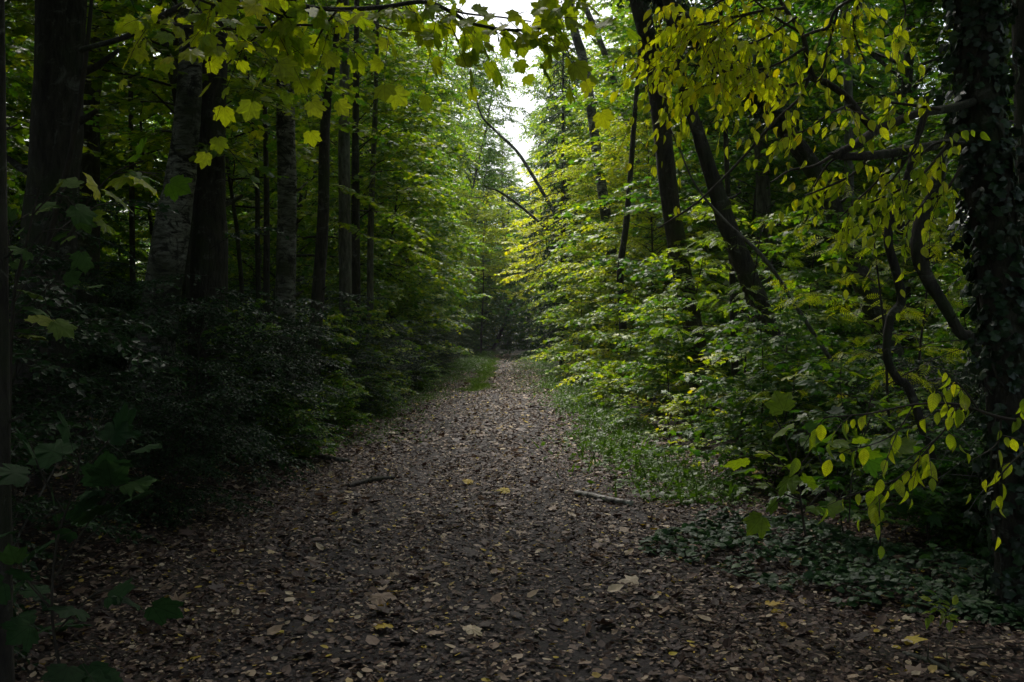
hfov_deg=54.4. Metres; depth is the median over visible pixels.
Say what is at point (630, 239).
hazel tree
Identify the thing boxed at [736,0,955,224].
birch tree
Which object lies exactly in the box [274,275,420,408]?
shrub
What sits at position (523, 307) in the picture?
maple tree
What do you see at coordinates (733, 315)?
broadleaf tree
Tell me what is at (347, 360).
maple sapling
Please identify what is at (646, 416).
maple seedling
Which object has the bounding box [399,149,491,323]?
maple tree
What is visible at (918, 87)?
birch tree
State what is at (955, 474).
dead bramble
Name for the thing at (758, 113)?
ivy
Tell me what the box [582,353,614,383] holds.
maple seedling
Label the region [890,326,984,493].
bush
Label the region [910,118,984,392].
crooked tree
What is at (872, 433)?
bush
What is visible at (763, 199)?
broadleaf tree
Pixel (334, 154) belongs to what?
broadleaf tree
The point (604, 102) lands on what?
maple tree
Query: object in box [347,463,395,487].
fallen branch
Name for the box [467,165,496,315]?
birch tree
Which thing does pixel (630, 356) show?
bush
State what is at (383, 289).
maple sapling
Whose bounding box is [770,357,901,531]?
maple seedling
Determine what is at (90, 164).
broadleaf tree
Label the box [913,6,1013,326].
maple tree
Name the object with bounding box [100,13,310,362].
broadleaf tree
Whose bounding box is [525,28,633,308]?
maple tree
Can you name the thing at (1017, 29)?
broadleaf tree
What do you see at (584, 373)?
maple seedling
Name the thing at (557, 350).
maple sapling
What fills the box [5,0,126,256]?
maple tree
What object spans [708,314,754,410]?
bush
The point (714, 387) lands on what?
maple sapling
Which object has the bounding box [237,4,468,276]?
maple tree
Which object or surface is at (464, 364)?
ground cover
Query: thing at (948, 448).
bush
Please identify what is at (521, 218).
broadleaf tree
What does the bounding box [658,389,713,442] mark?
maple seedling
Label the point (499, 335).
broadleaf tree
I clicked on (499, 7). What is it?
sky
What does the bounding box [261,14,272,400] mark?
broadleaf tree
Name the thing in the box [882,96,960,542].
crooked tree
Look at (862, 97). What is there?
maple tree
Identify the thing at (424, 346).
maple sapling
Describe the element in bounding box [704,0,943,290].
broadleaf tree
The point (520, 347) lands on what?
bush
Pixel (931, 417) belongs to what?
maple seedling
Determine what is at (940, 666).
fallen branch
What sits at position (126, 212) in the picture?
maple tree
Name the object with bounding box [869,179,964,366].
tree
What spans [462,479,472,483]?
fallen leaf
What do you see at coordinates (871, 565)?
fallen branch
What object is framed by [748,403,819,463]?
maple seedling
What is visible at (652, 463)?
ground cover
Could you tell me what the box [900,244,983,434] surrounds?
maple sapling
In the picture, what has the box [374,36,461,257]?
birch tree
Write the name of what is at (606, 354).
bush
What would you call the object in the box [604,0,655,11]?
ivy
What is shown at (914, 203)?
maple tree
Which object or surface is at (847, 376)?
bush
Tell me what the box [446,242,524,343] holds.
maple tree
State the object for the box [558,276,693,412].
maple sapling
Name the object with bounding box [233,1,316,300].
broadleaf tree
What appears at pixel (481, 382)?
grass
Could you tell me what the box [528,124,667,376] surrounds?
hazel tree
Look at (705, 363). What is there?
maple seedling
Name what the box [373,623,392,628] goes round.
fallen leaf
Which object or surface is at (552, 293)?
maple tree
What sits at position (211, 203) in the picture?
broadleaf tree
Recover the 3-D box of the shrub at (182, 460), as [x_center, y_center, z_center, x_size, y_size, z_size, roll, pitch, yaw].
[-2.950,1.022,8.575,2.024,1.752,1.870,0,1,-43]
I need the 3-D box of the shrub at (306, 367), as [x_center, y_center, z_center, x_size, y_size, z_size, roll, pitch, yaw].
[-3.053,0.557,12.665,2.123,2.356,2.234,0,0,-17]
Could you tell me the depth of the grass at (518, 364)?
38.80 m
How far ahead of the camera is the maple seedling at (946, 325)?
12.62 m
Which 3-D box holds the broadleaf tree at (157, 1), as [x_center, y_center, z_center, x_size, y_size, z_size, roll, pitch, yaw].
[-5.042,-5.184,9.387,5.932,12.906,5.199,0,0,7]
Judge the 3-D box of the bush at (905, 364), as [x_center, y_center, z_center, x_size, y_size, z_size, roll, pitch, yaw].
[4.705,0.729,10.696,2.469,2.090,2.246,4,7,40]
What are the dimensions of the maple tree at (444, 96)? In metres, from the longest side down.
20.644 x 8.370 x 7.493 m
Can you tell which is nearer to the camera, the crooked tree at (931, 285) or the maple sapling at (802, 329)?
the crooked tree at (931, 285)
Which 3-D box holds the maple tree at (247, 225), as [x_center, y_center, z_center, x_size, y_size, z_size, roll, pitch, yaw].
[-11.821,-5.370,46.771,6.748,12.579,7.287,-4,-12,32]
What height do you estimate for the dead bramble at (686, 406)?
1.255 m
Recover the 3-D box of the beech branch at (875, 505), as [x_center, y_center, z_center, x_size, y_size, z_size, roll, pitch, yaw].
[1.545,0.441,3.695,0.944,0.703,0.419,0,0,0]
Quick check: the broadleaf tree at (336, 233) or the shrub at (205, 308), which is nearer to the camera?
the shrub at (205, 308)
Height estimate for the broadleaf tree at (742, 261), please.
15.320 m
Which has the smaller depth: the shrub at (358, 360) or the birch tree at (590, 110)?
the shrub at (358, 360)
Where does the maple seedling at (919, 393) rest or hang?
on the ground at (905, 630)
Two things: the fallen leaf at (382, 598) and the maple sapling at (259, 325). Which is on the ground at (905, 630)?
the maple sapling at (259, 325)
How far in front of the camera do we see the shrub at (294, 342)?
15.38 m
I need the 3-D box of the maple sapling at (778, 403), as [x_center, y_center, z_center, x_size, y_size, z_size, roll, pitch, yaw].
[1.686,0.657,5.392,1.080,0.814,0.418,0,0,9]
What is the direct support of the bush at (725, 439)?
on the ground at (905, 630)
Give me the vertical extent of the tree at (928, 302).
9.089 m
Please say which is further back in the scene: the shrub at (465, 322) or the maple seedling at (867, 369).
the shrub at (465, 322)
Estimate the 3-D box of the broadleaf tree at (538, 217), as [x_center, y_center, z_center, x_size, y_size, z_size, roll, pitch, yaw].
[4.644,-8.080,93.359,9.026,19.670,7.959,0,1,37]
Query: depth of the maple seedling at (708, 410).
14.30 m
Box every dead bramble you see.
[606,360,691,415]
[614,366,739,421]
[641,370,734,449]
[688,392,757,461]
[691,399,854,470]
[719,374,802,462]
[758,384,971,499]
[787,374,944,440]
[798,384,983,524]
[896,447,983,518]
[907,434,988,489]
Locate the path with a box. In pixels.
[157,353,686,681]
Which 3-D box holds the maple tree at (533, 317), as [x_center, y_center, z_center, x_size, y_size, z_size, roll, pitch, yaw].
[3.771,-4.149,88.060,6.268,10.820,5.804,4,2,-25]
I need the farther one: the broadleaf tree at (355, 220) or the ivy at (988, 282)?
the broadleaf tree at (355, 220)
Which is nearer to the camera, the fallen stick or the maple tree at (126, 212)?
the fallen stick
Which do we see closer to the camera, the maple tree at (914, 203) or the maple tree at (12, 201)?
the maple tree at (12, 201)
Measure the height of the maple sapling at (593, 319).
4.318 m
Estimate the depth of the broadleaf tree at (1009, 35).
18.15 m
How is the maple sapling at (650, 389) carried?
on the ground at (905, 630)
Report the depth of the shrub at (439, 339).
44.80 m
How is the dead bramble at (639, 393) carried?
on the ground at (905, 630)
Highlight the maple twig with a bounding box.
[64,137,193,243]
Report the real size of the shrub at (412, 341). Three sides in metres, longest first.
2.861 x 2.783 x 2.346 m
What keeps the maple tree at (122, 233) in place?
on the ground at (905, 630)
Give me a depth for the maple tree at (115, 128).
22.13 m
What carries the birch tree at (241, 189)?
on the ground at (905, 630)
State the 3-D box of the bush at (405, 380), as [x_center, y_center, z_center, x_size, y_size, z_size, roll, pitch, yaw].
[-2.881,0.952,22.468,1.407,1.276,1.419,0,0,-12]
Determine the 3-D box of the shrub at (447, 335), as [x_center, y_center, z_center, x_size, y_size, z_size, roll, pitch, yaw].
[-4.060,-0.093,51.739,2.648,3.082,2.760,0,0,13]
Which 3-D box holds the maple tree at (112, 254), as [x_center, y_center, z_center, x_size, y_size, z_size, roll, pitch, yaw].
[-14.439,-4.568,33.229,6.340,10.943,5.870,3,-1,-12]
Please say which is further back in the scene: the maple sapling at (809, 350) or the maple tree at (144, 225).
the maple tree at (144, 225)
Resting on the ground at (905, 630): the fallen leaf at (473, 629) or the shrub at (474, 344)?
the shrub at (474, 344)
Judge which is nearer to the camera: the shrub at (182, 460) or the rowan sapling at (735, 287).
the shrub at (182, 460)
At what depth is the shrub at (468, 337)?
64.97 m
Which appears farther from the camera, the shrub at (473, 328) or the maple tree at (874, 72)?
the shrub at (473, 328)
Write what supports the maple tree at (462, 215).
on the ground at (905, 630)
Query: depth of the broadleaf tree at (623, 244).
23.91 m
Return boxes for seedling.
[559,358,579,382]
[566,366,582,384]
[579,369,596,381]
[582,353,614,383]
[587,369,616,406]
[587,379,616,404]
[602,353,654,400]
[605,379,644,423]
[614,387,646,412]
[634,397,666,421]
[644,398,688,461]
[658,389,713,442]
[662,359,708,423]
[663,349,689,423]
[671,351,721,385]
[673,347,735,442]
[675,394,727,439]
[687,390,739,434]
[689,421,734,475]
[700,376,762,444]
[715,356,831,491]
[742,365,836,495]
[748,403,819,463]
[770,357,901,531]
[806,406,948,545]
[812,354,909,434]
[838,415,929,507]
[850,424,953,534]
[865,427,989,550]
[867,387,946,518]
[919,590,960,631]
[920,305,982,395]
[923,391,982,446]
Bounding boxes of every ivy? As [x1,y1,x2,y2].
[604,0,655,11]
[633,0,810,136]
[931,0,1023,615]
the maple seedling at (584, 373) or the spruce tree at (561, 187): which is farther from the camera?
the spruce tree at (561, 187)
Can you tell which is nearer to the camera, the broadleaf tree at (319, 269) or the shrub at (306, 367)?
the shrub at (306, 367)
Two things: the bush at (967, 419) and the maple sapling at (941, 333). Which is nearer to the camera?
the bush at (967, 419)
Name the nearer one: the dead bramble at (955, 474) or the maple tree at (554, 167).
the dead bramble at (955, 474)
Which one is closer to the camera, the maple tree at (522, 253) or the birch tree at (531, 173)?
the birch tree at (531, 173)
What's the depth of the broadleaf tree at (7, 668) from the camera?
3.58 m
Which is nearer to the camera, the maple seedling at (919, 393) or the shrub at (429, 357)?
the maple seedling at (919, 393)
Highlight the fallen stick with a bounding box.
[573,490,633,505]
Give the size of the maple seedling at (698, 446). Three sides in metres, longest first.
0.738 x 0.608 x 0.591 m
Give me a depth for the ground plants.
6.63 m
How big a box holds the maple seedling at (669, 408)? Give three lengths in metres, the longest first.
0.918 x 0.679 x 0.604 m
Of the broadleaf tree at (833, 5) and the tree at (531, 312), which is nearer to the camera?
the broadleaf tree at (833, 5)
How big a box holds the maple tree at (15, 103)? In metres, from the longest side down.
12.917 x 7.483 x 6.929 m
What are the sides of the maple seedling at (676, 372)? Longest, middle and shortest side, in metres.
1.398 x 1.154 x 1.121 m
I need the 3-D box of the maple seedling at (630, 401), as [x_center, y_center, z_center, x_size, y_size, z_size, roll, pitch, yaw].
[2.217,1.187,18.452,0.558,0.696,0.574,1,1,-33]
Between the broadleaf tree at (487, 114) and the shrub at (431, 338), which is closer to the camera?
the shrub at (431, 338)
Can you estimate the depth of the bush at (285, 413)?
12.00 m
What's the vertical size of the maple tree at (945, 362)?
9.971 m
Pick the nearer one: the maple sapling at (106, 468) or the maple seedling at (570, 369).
the maple sapling at (106, 468)
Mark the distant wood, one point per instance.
(505, 300)
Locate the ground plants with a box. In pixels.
[638,505,1023,630]
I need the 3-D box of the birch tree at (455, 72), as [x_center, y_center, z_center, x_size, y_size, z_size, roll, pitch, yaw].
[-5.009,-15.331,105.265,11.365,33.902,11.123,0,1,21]
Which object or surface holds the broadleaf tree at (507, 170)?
on the ground at (905, 630)
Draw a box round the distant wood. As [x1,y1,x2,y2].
[19,163,969,359]
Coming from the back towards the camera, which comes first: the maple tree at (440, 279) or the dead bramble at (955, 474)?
the maple tree at (440, 279)
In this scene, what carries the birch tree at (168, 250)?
on the ground at (905, 630)
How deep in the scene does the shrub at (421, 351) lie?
26.60 m
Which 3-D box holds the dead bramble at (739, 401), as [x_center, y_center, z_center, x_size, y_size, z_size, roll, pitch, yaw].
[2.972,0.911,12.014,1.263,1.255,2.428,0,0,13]
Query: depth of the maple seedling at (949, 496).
7.51 m
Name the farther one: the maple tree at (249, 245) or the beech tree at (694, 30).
the maple tree at (249, 245)
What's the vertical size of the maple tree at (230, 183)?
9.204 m
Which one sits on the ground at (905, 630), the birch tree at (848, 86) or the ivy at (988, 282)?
the birch tree at (848, 86)
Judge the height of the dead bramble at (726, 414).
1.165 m
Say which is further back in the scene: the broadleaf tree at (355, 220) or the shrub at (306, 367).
the broadleaf tree at (355, 220)
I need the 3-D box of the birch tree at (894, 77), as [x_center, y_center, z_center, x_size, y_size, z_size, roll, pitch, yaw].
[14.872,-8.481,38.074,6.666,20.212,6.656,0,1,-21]
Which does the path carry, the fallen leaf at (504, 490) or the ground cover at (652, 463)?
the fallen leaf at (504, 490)
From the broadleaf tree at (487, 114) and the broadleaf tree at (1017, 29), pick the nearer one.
the broadleaf tree at (1017, 29)
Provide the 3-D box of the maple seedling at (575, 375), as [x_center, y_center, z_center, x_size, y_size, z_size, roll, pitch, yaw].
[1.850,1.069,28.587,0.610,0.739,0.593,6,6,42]
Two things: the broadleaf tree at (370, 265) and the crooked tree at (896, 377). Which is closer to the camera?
the crooked tree at (896, 377)
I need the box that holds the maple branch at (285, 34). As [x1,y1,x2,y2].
[78,0,641,168]
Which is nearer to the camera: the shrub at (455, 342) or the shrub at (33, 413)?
the shrub at (33, 413)
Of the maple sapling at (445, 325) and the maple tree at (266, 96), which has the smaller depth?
the maple tree at (266, 96)
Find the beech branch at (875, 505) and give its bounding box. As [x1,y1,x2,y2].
[789,364,1023,559]
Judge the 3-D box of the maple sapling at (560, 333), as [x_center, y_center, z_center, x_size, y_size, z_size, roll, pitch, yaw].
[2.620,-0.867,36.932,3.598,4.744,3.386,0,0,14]
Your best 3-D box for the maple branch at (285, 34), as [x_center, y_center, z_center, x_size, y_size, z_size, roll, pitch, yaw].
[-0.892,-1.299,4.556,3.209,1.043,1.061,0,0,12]
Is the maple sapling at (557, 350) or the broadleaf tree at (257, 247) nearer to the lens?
the broadleaf tree at (257, 247)
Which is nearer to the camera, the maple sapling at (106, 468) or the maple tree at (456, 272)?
the maple sapling at (106, 468)
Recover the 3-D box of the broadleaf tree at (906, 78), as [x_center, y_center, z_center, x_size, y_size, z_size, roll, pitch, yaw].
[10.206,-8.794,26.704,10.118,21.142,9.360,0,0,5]
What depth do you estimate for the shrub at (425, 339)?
38.02 m
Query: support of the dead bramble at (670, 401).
on the ground at (905, 630)
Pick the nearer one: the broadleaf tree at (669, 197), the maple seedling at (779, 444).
the maple seedling at (779, 444)
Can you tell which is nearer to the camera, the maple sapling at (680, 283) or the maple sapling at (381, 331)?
the maple sapling at (680, 283)
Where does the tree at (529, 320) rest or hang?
on the ground at (905, 630)
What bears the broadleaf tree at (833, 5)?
on the ground at (905, 630)
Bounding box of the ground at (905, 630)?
[11,332,1023,681]
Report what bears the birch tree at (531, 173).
on the ground at (905, 630)
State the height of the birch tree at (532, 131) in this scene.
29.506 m
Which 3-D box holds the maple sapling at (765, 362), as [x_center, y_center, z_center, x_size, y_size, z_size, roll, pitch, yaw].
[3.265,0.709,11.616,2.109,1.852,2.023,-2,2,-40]
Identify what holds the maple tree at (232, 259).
on the ground at (905, 630)
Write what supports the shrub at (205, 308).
on the ground at (905, 630)
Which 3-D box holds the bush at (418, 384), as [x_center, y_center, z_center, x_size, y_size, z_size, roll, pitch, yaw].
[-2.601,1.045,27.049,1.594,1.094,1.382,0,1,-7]
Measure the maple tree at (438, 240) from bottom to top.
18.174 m
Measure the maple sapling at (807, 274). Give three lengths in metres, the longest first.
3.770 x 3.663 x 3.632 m
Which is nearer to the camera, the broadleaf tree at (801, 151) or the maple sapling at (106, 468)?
the maple sapling at (106, 468)
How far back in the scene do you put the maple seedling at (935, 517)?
7.33 m
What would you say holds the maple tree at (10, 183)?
on the ground at (905, 630)
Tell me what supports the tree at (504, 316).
on the ground at (905, 630)
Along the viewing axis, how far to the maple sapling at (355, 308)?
20.02 m
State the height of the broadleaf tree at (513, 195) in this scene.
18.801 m
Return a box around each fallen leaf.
[370,592,398,604]
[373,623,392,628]
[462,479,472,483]
[463,624,482,635]
[496,488,509,493]
[607,584,623,591]
[696,614,711,620]
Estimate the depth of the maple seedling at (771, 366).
10.19 m
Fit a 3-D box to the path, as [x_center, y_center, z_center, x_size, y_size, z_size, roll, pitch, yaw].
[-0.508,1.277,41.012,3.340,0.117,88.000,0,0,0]
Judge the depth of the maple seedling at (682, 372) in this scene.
21.20 m
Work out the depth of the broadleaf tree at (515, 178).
108.80 m
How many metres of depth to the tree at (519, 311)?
96.79 m
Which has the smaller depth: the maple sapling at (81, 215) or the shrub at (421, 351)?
the maple sapling at (81, 215)
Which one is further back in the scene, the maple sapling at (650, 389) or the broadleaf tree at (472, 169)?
the broadleaf tree at (472, 169)
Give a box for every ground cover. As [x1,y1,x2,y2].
[304,350,506,445]
[518,351,819,509]
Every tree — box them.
[0,0,23,681]
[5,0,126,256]
[5,0,231,307]
[5,0,378,250]
[5,2,107,296]
[5,3,123,210]
[5,20,129,340]
[6,4,140,280]
[7,0,119,438]
[7,0,277,248]
[15,50,155,313]
[75,0,116,393]
[100,0,398,371]
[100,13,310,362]
[100,82,237,364]
[105,51,250,291]
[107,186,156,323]
[120,0,390,192]
[123,0,242,18]
[124,1,202,422]
[128,53,135,337]
[130,0,171,8]
[156,12,337,289]
[158,0,190,329]
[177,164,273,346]
[186,0,242,430]
[226,0,431,313]
[226,107,361,338]
[228,128,316,298]
[230,151,336,308]
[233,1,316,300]
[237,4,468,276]
[239,6,262,378]
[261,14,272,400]
[268,4,361,237]
[273,6,307,397]
[274,68,390,296]
[295,0,445,268]
[296,0,473,333]
[296,30,486,333]
[303,0,342,419]
[338,0,353,385]
[351,0,360,353]
[360,0,494,316]
[360,50,476,319]
[363,112,480,332]
[365,0,379,344]
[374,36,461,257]
[397,47,490,321]
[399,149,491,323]
[399,169,479,323]
[437,41,506,254]
[439,186,535,352]
[446,43,531,323]
[446,117,505,320]
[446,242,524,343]
[460,18,560,225]
[461,259,509,348]
[466,169,518,344]
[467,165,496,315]
[471,131,599,281]
[477,283,526,348]
[483,169,532,303]
[488,135,528,338]
[491,170,531,343]
[491,236,531,348]
[494,168,597,362]
[499,178,579,354]
[499,197,535,344]
[500,272,536,347]
[501,16,603,365]
[504,186,544,331]
[506,281,544,348]
[509,56,579,317]
[509,194,539,333]
[512,157,555,268]
[515,37,632,313]
[515,266,545,344]
[517,126,558,328]
[518,90,557,241]
[518,283,557,334]
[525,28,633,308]
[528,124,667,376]
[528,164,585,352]
[533,0,721,347]
[533,85,658,344]
[536,0,743,348]
[538,107,654,329]
[548,109,727,390]
[549,0,752,342]
[570,3,627,348]
[581,0,883,382]
[581,2,682,332]
[584,0,1023,603]
[590,19,734,253]
[605,0,884,335]
[617,1,682,399]
[630,0,713,423]
[655,0,927,434]
[659,0,797,312]
[663,0,795,374]
[676,4,781,299]
[701,56,947,334]
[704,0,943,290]
[704,0,1011,382]
[709,17,971,370]
[718,0,1011,51]
[719,10,739,437]
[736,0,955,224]
[752,1,773,347]
[778,122,949,364]
[815,0,1014,411]
[826,90,938,339]
[840,1,855,351]
[859,3,959,260]
[860,3,958,254]
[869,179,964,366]
[879,7,1013,340]
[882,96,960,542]
[888,184,968,369]
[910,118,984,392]
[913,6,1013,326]
[952,0,1013,157]
[1010,0,1023,246]
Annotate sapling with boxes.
[0,402,184,681]
[7,177,106,418]
[171,297,327,431]
[296,240,428,361]
[296,306,372,421]
[305,305,395,413]
[338,301,418,394]
[360,248,447,358]
[378,239,472,352]
[411,273,472,355]
[516,284,599,362]
[527,272,617,384]
[543,253,617,370]
[549,232,666,383]
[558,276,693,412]
[593,195,767,424]
[604,296,723,428]
[641,179,861,457]
[647,289,751,403]
[647,292,869,499]
[669,127,876,433]
[689,209,908,423]
[709,323,857,472]
[722,318,864,454]
[723,387,922,538]
[737,311,836,435]
[742,178,971,512]
[787,176,982,419]
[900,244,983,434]
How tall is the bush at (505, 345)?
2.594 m
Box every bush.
[242,385,344,463]
[297,369,372,436]
[345,366,412,415]
[367,356,413,403]
[398,360,442,391]
[412,352,443,381]
[487,329,515,348]
[502,334,531,348]
[581,345,645,384]
[603,344,644,388]
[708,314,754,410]
[711,343,878,457]
[724,359,927,492]
[746,326,923,462]
[775,388,904,492]
[810,309,918,397]
[833,330,892,405]
[843,424,992,559]
[844,344,985,494]
[878,429,991,547]
[881,414,985,500]
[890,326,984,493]
[913,367,991,541]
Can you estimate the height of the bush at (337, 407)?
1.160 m
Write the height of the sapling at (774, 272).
4.330 m
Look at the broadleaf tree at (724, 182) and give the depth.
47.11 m
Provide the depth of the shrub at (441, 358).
36.13 m
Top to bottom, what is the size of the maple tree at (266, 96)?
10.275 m
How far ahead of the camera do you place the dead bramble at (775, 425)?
10.17 m
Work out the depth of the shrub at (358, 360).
18.05 m
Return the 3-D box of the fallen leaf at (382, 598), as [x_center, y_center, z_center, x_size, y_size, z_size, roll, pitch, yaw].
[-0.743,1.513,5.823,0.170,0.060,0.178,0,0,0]
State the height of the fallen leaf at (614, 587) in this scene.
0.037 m
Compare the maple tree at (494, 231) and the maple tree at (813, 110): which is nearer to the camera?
the maple tree at (813, 110)
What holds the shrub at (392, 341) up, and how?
on the ground at (905, 630)
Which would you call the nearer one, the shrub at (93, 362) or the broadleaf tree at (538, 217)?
the shrub at (93, 362)
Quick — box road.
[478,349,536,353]
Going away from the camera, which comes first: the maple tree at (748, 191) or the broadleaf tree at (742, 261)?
the broadleaf tree at (742, 261)
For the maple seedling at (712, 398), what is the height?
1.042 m
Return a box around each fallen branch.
[313,453,349,462]
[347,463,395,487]
[842,557,893,582]
[902,642,967,681]
[940,641,1023,650]
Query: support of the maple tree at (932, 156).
on the ground at (905, 630)
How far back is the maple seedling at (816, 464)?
9.80 m
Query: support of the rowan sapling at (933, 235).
on the ground at (905, 630)
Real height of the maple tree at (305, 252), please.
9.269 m
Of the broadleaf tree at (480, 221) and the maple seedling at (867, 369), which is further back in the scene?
the broadleaf tree at (480, 221)
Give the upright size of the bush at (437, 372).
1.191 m
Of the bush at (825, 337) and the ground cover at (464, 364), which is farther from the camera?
the ground cover at (464, 364)
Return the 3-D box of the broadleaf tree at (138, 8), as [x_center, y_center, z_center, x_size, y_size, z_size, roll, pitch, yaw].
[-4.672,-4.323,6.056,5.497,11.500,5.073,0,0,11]
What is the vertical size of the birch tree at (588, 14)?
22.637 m
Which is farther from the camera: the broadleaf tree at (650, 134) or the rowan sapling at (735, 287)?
the broadleaf tree at (650, 134)
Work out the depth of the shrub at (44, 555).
4.76 m
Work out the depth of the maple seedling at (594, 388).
20.78 m
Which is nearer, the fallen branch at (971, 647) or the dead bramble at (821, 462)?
the fallen branch at (971, 647)
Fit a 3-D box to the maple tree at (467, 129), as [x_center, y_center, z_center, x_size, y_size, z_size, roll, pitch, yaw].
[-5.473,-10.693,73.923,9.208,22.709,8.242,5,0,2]
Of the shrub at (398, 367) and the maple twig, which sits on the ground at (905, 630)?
the shrub at (398, 367)
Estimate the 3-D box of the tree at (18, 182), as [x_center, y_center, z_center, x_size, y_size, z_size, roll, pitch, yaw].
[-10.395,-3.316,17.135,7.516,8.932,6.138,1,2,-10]
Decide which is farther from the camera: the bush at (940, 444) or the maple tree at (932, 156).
the maple tree at (932, 156)
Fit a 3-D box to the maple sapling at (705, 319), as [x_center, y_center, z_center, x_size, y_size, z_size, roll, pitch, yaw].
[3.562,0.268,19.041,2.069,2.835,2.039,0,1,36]
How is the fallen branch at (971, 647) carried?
on the ground at (905, 630)
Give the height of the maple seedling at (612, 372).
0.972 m
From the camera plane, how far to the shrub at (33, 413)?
7.08 m
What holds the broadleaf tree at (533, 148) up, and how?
on the ground at (905, 630)
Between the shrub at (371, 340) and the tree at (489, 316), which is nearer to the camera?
the shrub at (371, 340)
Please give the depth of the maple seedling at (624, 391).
20.54 m
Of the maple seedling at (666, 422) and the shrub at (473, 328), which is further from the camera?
the shrub at (473, 328)
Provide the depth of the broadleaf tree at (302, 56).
27.84 m
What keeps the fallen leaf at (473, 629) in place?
on the path
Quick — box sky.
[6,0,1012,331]
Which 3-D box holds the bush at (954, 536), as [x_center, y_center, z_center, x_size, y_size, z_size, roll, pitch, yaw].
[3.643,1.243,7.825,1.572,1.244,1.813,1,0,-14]
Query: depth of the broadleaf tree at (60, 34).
10.76 m
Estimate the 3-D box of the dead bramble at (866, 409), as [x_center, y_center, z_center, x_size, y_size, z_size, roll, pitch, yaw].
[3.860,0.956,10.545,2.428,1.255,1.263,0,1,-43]
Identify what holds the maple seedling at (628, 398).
on the ground at (905, 630)
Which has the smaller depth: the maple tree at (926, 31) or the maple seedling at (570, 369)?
the maple tree at (926, 31)
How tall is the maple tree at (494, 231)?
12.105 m
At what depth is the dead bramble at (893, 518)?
8.69 m
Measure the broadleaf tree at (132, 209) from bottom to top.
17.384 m
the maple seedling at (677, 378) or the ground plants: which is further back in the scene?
the maple seedling at (677, 378)
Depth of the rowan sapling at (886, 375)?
9.42 m
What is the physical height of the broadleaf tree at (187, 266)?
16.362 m
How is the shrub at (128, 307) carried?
on the ground at (905, 630)
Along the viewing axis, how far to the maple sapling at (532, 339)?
44.81 m
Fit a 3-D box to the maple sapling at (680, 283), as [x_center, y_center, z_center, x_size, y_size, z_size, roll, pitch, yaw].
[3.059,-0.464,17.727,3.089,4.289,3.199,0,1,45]
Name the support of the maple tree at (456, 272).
on the ground at (905, 630)
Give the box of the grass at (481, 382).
[453,357,505,391]
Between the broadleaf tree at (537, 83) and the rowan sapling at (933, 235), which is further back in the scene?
the broadleaf tree at (537, 83)
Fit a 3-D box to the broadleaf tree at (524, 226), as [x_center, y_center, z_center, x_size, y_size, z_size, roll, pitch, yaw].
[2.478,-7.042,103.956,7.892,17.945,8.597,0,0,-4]
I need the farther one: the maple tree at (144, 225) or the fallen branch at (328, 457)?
the maple tree at (144, 225)
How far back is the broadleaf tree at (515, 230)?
106.08 m
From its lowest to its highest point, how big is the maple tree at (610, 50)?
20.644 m
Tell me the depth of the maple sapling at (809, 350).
13.06 m
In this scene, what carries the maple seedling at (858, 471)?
on the ground at (905, 630)
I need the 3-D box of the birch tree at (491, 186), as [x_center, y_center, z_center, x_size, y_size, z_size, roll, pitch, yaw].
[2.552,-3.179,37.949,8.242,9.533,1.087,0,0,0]
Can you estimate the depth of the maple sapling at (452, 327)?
43.62 m
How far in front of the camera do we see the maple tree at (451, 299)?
41.54 m
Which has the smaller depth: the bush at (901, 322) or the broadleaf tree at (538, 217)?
the bush at (901, 322)
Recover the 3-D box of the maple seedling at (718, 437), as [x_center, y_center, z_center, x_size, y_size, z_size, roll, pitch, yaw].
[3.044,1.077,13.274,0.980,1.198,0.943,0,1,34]
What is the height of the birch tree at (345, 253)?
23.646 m
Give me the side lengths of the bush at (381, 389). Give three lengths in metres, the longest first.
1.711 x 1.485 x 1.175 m
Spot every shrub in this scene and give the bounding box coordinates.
[8,187,170,544]
[8,221,175,426]
[9,198,186,670]
[9,250,145,387]
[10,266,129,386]
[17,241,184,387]
[31,226,344,489]
[49,357,282,532]
[76,276,187,393]
[185,291,366,463]
[228,311,355,436]
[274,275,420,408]
[301,343,399,422]
[333,295,433,386]
[346,338,412,401]
[376,321,436,383]
[377,318,450,391]
[384,328,447,371]
[388,333,450,380]
[410,319,450,365]
[416,318,463,362]
[417,337,455,376]
[423,315,454,363]
[428,313,459,361]
[444,328,471,358]
[446,310,477,358]
[453,317,481,357]
[453,327,479,352]
[461,318,482,353]
[467,332,482,351]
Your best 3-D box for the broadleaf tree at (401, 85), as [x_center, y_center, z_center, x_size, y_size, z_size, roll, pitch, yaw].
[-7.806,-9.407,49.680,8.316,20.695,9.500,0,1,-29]
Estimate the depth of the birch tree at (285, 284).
15.85 m

